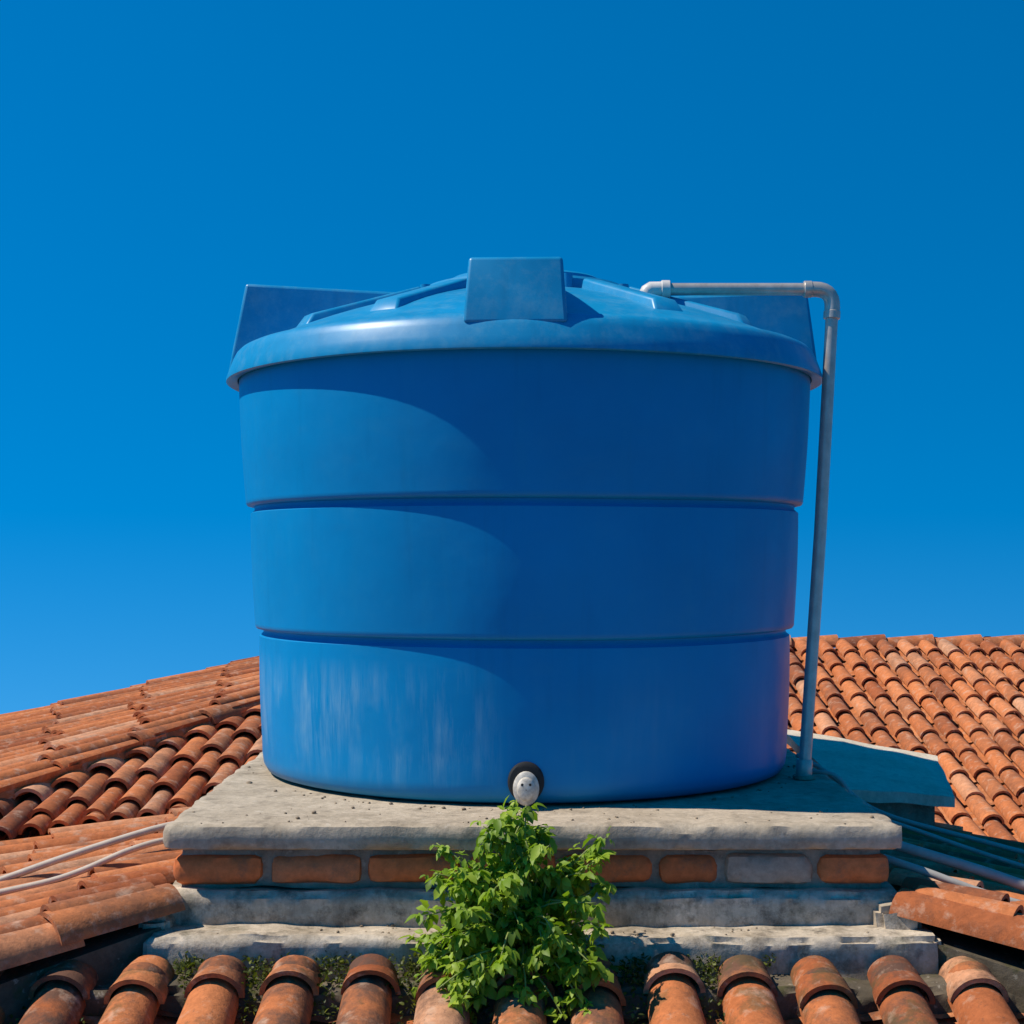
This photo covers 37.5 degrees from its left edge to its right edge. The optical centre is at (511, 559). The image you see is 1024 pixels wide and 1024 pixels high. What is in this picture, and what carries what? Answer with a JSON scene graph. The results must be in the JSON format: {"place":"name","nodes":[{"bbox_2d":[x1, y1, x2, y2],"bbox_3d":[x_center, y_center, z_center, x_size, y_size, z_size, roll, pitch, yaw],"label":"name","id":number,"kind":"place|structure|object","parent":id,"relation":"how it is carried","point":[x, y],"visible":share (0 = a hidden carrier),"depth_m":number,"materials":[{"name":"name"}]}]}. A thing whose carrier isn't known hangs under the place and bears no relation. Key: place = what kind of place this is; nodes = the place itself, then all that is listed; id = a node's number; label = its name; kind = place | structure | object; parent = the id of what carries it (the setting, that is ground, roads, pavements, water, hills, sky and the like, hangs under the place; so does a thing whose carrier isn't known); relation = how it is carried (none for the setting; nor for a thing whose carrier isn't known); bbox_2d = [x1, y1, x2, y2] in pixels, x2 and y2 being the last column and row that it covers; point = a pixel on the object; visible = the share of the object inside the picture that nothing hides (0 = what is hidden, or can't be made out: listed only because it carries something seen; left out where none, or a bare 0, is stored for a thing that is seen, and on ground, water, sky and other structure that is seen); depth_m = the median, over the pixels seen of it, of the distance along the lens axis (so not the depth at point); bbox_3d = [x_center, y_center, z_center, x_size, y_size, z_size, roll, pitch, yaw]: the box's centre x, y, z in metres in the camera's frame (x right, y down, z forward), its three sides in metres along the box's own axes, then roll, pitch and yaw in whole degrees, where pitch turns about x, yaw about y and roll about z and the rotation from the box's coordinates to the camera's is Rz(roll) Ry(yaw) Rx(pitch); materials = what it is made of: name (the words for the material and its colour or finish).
{"place":"outdoors","nodes":[
{"label":"outdoors","id":0,"kind":"place"},
{"bbox_2d":[0,656,259,792],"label":"wing roof tiles","id":1,"kind":"object","parent":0,"point":[36,739],"visible":0.66,"depth_m":5.74,"materials":[{"name":"orange ceramic"}]},
{"bbox_2d":[50,664,226,704],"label":"wing ridge caps","id":2,"kind":"object","parent":1,"relation":"on","point":[145,683],"visible":0.09,"depth_m":6.92,"materials":[{"name":"orange ceramic"}]},
{"bbox_2d":[0,695,259,798],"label":"wing edge caps","id":3,"kind":"object","parent":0,"point":[219,713],"visible":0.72,"depth_m":5.19,"materials":[{"name":"orange ceramic"}]},
{"bbox_2d":[23,711,260,798],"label":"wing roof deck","id":4,"kind":"structure","parent":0,"point":[96,768],"depth_m":5.09,"materials":[{"name":"brown"}]},
{"bbox_2d":[0,705,262,840],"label":"wing tiles","id":5,"kind":"object","parent":4,"relation":"on","point":[186,770],"visible":0.51,"depth_m":4.84,"materials":[{"name":"orange ceramic"}]},
{"bbox_2d":[0,0,1023,713],"label":"sky","id":6,"kind":"structure","parent":0,"point":[161,160],"materials":[{"name":"blue"}]},
{"bbox_3d":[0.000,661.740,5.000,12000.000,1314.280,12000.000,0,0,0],"label":"ground","id":7,"kind":"structure","parent":0,"visible":0},
{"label":"walls","id":8,"kind":"object","parent":7,"relation":"on","visible":0},
{"bbox_2d":[0,923,164,1023],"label":"roof deck","id":9,"kind":"structure","parent":8,"relation":"on","point":[110,955],"depth_m":3.20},
{"bbox_2d":[0,807,188,933],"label":"roof tiles","id":10,"kind":"object","parent":9,"relation":"on","point":[146,869],"visible":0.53,"depth_m":3.69,"materials":[{"name":"ceramic"}]},
{"bbox_2d":[0,837,164,895],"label":"water hose","id":11,"kind":"object","parent":10,"relation":"on","point":[88,867],"visible":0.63,"depth_m":3.61,"materials":[{"name":"white plastic"}]},
{"bbox_2d":[0,821,171,880],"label":"water hose","id":12,"kind":"object","parent":10,"relation":"on","point":[83,851],"visible":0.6,"depth_m":3.75,"materials":[{"name":"white plastic"}]},
{"bbox_2d":[0,883,185,970],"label":"hip caps","id":13,"kind":"object","parent":10,"relation":"attached to","point":[66,929],"visible":0.94,"depth_m":3.18,"materials":[{"name":"ceramic"}]},
{"bbox_2d":[896,922,1023,1018],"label":"roof deck","id":14,"kind":"structure","parent":8,"relation":"on","point":[1001,961],"depth_m":3.24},
{"bbox_2d":[881,822,1023,915],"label":"roof tiles","id":15,"kind":"object","parent":14,"relation":"on","point":[994,896],"visible":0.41,"depth_m":3.62,"materials":[{"name":"ceramic"}]},
{"bbox_2d":[787,730,955,825],"bbox_3d":[1.175,0.736,4.836,0.490,0.297,0.833,0,0,0],"label":"concrete board","id":16,"kind":"object","parent":15,"relation":"on","point":[912,786],"visible":0.71,"depth_m":4.71,"materials":[{"name":"concrete"}]},
{"bbox_2d":[795,753,1023,854],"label":"electric cable","id":17,"kind":"object","parent":15,"relation":"on","point":[950,832],"visible":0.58,"depth_m":4.13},
{"bbox_2d":[812,770,1023,868],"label":"electric cable","id":18,"kind":"object","parent":15,"relation":"on","point":[937,837],"visible":0.66,"depth_m":3.87,"materials":[{"name":"plastic"}]},
{"bbox_2d":[885,854,1019,900],"bbox_3d":[1.328,0.815,3.345,0.991,0.267,0.030,0,0,18],"label":"electric cable","id":19,"kind":"object","parent":15,"relation":"on","point":[925,871],"visible":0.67,"depth_m":3.45,"materials":[{"name":"white plastic"}]},
{"bbox_2d":[890,888,1023,949],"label":"hip caps","id":20,"kind":"object","parent":15,"relation":"attached to","point":[996,927],"visible":0.96,"depth_m":3.23,"materials":[{"name":"ceramic"}]},
{"bbox_2d":[893,841,1023,890],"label":"drain pipe","id":21,"kind":"object","parent":15,"relation":"on","point":[963,865],"visible":0.73,"depth_m":3.57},
{"bbox_3d":[3.100,1.161,7.500,6.800,1.152,4.000,0,0,0],"label":"roof deck","id":22,"kind":"object","parent":8,"relation":"on","visible":0},
{"bbox_2d":[787,639,1023,841],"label":"roof tiles","id":23,"kind":"object","parent":22,"relation":"on","point":[957,711],"visible":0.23,"depth_m":8.29,"materials":[{"name":"orange ceramic"}]},
{"bbox_2d":[789,634,1023,647],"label":"ridge caps","id":24,"kind":"object","parent":23,"relation":"on","point":[915,640],"visible":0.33,"depth_m":9.48,"materials":[{"name":"orange ceramic"}]},
{"bbox_2d":[791,636,1021,649],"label":"back roof tiles","id":25,"kind":"object","parent":22,"relation":"on","point":[856,647],"depth_m":9.66,"materials":[{"name":"orange ceramic"}]},
{"bbox_3d":[0.010,1.364,2.010,3.220,0.913,2.580,0,0,0],"label":"front roof deck","id":26,"kind":"object","parent":8,"relation":"on","visible":0},
{"bbox_2d":[0,951,1023,1023],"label":"front roof tiles","id":27,"kind":"object","parent":26,"relation":"on","point":[215,991],"visible":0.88,"depth_m":3.08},
{"bbox_2d":[398,797,624,1023],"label":"leafy plant","id":28,"kind":"object","parent":27,"relation":"on","point":[497,919],"visible":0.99,"depth_m":3.11,"materials":[{"name":"green plant"}]},
{"bbox_2d":[141,749,940,980],"bbox_3d":[0.055,0.760,4.175,1.752,0.352,1.893,0,0,0],"label":"brick pedestal","id":29,"kind":"object","parent":26,"relation":"on","point":[258,880],"visible":0.6,"depth_m":3.35,"materials":[{"name":"concrete"}]},
{"bbox_2d":[161,765,880,935],"bbox_3d":[0.064,0.695,3.775,1.659,0.232,1.041,0,0,0],"label":"grit","id":30,"kind":"object","parent":29,"relation":"on","point":[611,931],"visible":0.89,"depth_m":3.46,"materials":[{"name":"grey stone"}]},
{"bbox_2d":[226,257,821,805],"bbox_3d":[0.035,-0.111,4.300,1.668,1.385,1.668,0,0,0],"label":"water tank","id":31,"kind":"object","parent":29,"relation":"on","point":[524,531],"visible":1,"depth_m":3.61,"materials":[{"name":"blue plastic"}]},
{"bbox_2d":[640,280,840,779],"bbox_3d":[0.607,-0.083,4.039,0.548,1.333,0.076,0,0,0],"label":"water pipe","id":32,"kind":"object","parent":31,"relation":"attached to","point":[827,294],"visible":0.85,"depth_m":4.03,"materials":[{"name":"grey plastic"}]},
{"bbox_2d":[83,969,1023,1022],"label":"mortar bed","id":33,"kind":"object","parent":26,"relation":"on","point":[862,990],"visible":0.15,"depth_m":3.13,"materials":[{"name":"grey concrete"}]},
{"bbox_2d":[7,950,775,1023],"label":"moss","id":34,"kind":"object","parent":33,"relation":"on","point":[187,964],"visible":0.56,"depth_m":3.18,"materials":[{"name":"green plant"}]}
]}

